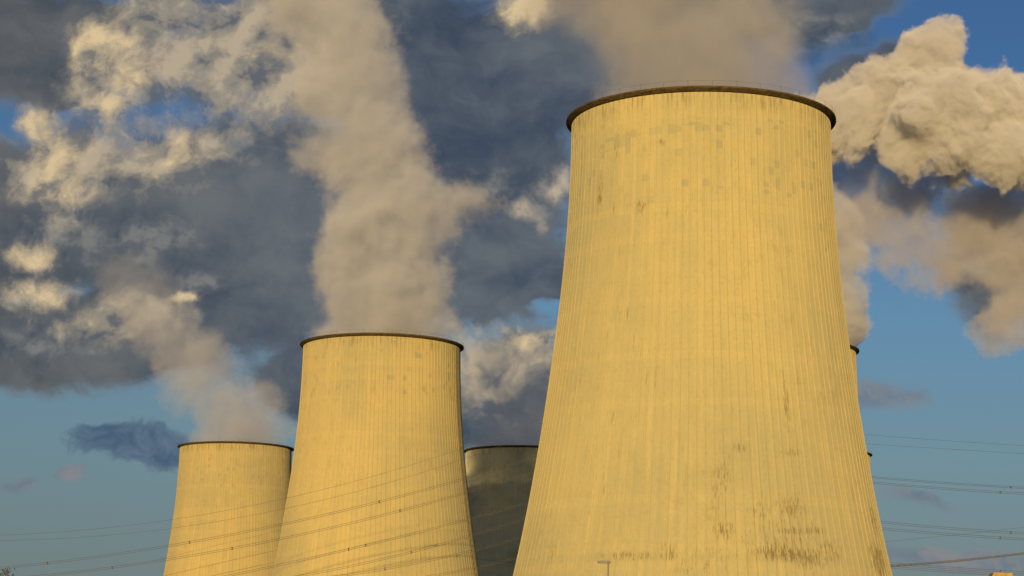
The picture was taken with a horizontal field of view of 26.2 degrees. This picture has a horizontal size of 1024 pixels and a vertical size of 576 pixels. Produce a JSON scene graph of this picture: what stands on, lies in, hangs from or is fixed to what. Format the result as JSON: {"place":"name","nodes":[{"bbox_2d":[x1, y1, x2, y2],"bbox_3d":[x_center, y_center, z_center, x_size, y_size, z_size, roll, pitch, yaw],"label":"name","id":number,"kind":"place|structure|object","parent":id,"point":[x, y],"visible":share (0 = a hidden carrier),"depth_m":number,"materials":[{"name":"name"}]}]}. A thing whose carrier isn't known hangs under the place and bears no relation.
{"place":"outdoors","nodes":[
{"label":"outdoors","id":0,"kind":"place"},
{"bbox_2d":[0,567,14,575],"bbox_3d":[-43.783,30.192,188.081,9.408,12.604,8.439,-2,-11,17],"label":"broadleaf tree","id":1,"kind":"object","parent":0,"point":[4,572],"visible":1,"depth_m":188.72,"materials":[{"name":"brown plant"}]},
{"bbox_2d":[166,550,275,575],"bbox_3d":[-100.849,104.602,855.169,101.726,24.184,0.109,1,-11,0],"label":"power line","id":2,"kind":"object","parent":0,"point":[221,562],"visible":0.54,"depth_m":854.77,"materials":[{"name":"grey metal"}]},
{"bbox_2d":[163,439,293,575],"bbox_3d":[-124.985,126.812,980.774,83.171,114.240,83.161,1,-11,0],"label":"cooling tower","id":3,"kind":"structure","parent":0,"point":[217,477],"depth_m":963.84,"materials":[{"name":"concrete"}]},
{"bbox_2d":[0,431,538,540],"bbox_3d":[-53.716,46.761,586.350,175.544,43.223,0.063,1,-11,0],"label":"power line","id":4,"kind":"object","parent":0,"point":[275,510],"visible":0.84,"depth_m":583.95,"materials":[{"name":"grey metal"}]},
{"bbox_2d":[4,456,535,568],"bbox_3d":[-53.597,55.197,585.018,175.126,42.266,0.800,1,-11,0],"label":"power line","id":5,"kind":"object","parent":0,"point":[267,526],"visible":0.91,"depth_m":583.36,"materials":[{"name":"grey metal"}]},
{"bbox_2d":[14,419,540,534],"bbox_3d":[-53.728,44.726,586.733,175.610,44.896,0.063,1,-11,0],"label":"power line","id":6,"kind":"object","parent":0,"point":[284,498],"visible":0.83,"depth_m":584.60,"materials":[{"name":"grey metal"}]},
{"bbox_2d":[34,471,531,575],"bbox_3d":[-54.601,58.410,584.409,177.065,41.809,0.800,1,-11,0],"label":"power line","id":7,"kind":"object","parent":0,"point":[287,536],"visible":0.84,"depth_m":582.95,"materials":[{"name":"grey metal"}]},
{"bbox_2d":[272,329,478,575],"bbox_3d":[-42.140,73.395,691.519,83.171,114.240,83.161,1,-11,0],"label":"cooling tower","id":8,"kind":"structure","parent":0,"point":[373,404],"depth_m":672.90,"materials":[{"name":"concrete"}]},
{"bbox_2d":[225,502,526,575],"bbox_3d":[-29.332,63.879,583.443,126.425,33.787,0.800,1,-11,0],"label":"power line","id":9,"kind":"object","parent":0,"point":[377,541],"visible":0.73,"depth_m":582.77,"materials":[{"name":"grey metal"}]},
{"bbox_2d":[297,518,524,575],"bbox_3d":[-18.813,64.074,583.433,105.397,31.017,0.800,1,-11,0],"label":"power line","id":10,"kind":"object","parent":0,"point":[413,550],"visible":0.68,"depth_m":582.33,"materials":[{"name":"grey metal"}]},
{"bbox_2d":[334,536,521,575],"bbox_3d":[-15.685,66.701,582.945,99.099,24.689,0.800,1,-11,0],"label":"power line","id":11,"kind":"object","parent":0,"point":[429,559],"visible":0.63,"depth_m":581.88,"materials":[{"name":"grey metal"}]},
{"bbox_2d":[428,557,515,575],"bbox_3d":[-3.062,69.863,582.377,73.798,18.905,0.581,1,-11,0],"label":"power line","id":12,"kind":"object","parent":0,"point":[472,567],"visible":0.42,"depth_m":581.59,"materials":[{"name":"grey metal"}]},
{"bbox_2d":[464,442,538,575],"bbox_3d":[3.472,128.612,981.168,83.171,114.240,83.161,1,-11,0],"label":"cooling tower","id":13,"kind":"structure","parent":0,"point":[503,495],"depth_m":964.19,"materials":[{"name":"concrete"}]},
{"bbox_2d":[0,0,1023,575],"label":"sky","id":14,"kind":"structure","parent":0,"point":[192,192],"materials":[{"name":"blue"}]},
{"bbox_2d":[598,560,610,575],"bbox_3d":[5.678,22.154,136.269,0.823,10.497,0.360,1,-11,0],"label":"street lamp","id":15,"kind":"object","parent":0,"point":[602,562],"visible":1,"depth_m":137.07,"materials":[{"name":"grey metal"}]},
{"bbox_2d":[513,80,892,575],"bbox_3d":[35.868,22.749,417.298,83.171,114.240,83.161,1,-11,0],"label":"cooling tower","id":16,"kind":"structure","parent":0,"point":[702,416],"depth_m":395.75,"materials":[{"name":"concrete"}]},
{"bbox_2d":[850,345,860,409],"bbox_3d":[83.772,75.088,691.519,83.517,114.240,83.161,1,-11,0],"label":"cooling tower","id":17,"kind":"structure","parent":0,"point":[854,350],"depth_m":692.17,"materials":[{"name":"concrete"}]},
{"bbox_2d":[867,452,871,465],"bbox_3d":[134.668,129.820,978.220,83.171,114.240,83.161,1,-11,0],"label":"cooling tower","id":18,"kind":"structure","parent":0,"point":[869,454],"depth_m":979.73,"materials":[{"name":"concrete"}]},
{"bbox_2d":[864,434,1023,445],"bbox_3d":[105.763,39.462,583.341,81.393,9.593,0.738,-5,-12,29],"label":"power line","id":19,"kind":"object","parent":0,"point":[946,440],"visible":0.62,"depth_m":578.79,"materials":[{"name":"grey metal"}]},
{"bbox_2d":[871,476,1023,488],"bbox_3d":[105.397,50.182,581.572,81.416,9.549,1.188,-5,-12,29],"label":"power line","id":20,"kind":"object","parent":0,"point":[949,482],"visible":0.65,"depth_m":575.82,"materials":[{"name":"grey metal"}]},
{"bbox_2d":[874,482,1023,494],"bbox_3d":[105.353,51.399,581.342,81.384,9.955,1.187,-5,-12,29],"label":"power line","id":21,"kind":"object","parent":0,"point":[947,489],"visible":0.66,"depth_m":576.20,"materials":[{"name":"grey metal"}]},
{"bbox_2d":[874,444,1023,453],"bbox_3d":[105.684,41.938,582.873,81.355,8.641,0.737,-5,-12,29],"label":"power line","id":22,"kind":"object","parent":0,"point":[953,449],"visible":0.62,"depth_m":577.21,"materials":[{"name":"grey metal"}]},
{"bbox_2d":[891,566,1013,574],"bbox_3d":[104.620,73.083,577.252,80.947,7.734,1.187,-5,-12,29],"label":"power line","id":23,"kind":"object","parent":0,"point":[938,571],"visible":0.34,"depth_m":574.03,"materials":[{"name":"grey metal"}]},
{"bbox_2d":[882,528,1023,539],"bbox_3d":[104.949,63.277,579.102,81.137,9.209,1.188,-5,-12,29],"label":"power line","id":24,"kind":"object","parent":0,"point":[954,535],"visible":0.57,"depth_m":573.45,"materials":[{"name":"grey metal"}]},
{"bbox_2d":[884,521,1023,533],"bbox_3d":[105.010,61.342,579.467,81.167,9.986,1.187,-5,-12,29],"label":"power line","id":25,"kind":"object","parent":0,"point":[952,527],"visible":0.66,"depth_m":573.82,"materials":[{"name":"grey metal"}]},
{"bbox_2d":[886,527,1021,541],"bbox_3d":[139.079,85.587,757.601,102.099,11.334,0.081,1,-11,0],"label":"power line","id":26,"kind":"object","parent":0,"point":[949,535],"visible":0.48,"depth_m":757.68,"materials":[{"name":"grey metal"}]},
{"bbox_2d":[889,562,1023,573],"bbox_3d":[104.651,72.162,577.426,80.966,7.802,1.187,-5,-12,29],"label":"power line","id":27,"kind":"object","parent":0,"point":[958,567],"visible":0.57,"depth_m":571.18,"materials":[{"name":"grey metal"}]},
{"bbox_2d":[895,552,1023,566],"bbox_3d":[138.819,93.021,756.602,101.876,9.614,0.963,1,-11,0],"label":"power line","id":28,"kind":"object","parent":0,"point":[960,560],"visible":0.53,"depth_m":756.51,"materials":[{"name":"grey metal"}]},
{"bbox_2d":[989,572,1012,575],"bbox_3d":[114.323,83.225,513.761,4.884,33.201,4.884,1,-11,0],"label":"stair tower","id":29,"kind":"structure","parent":0,"point":[1000,574],"depth_m":514.56,"materials":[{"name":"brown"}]}
]}

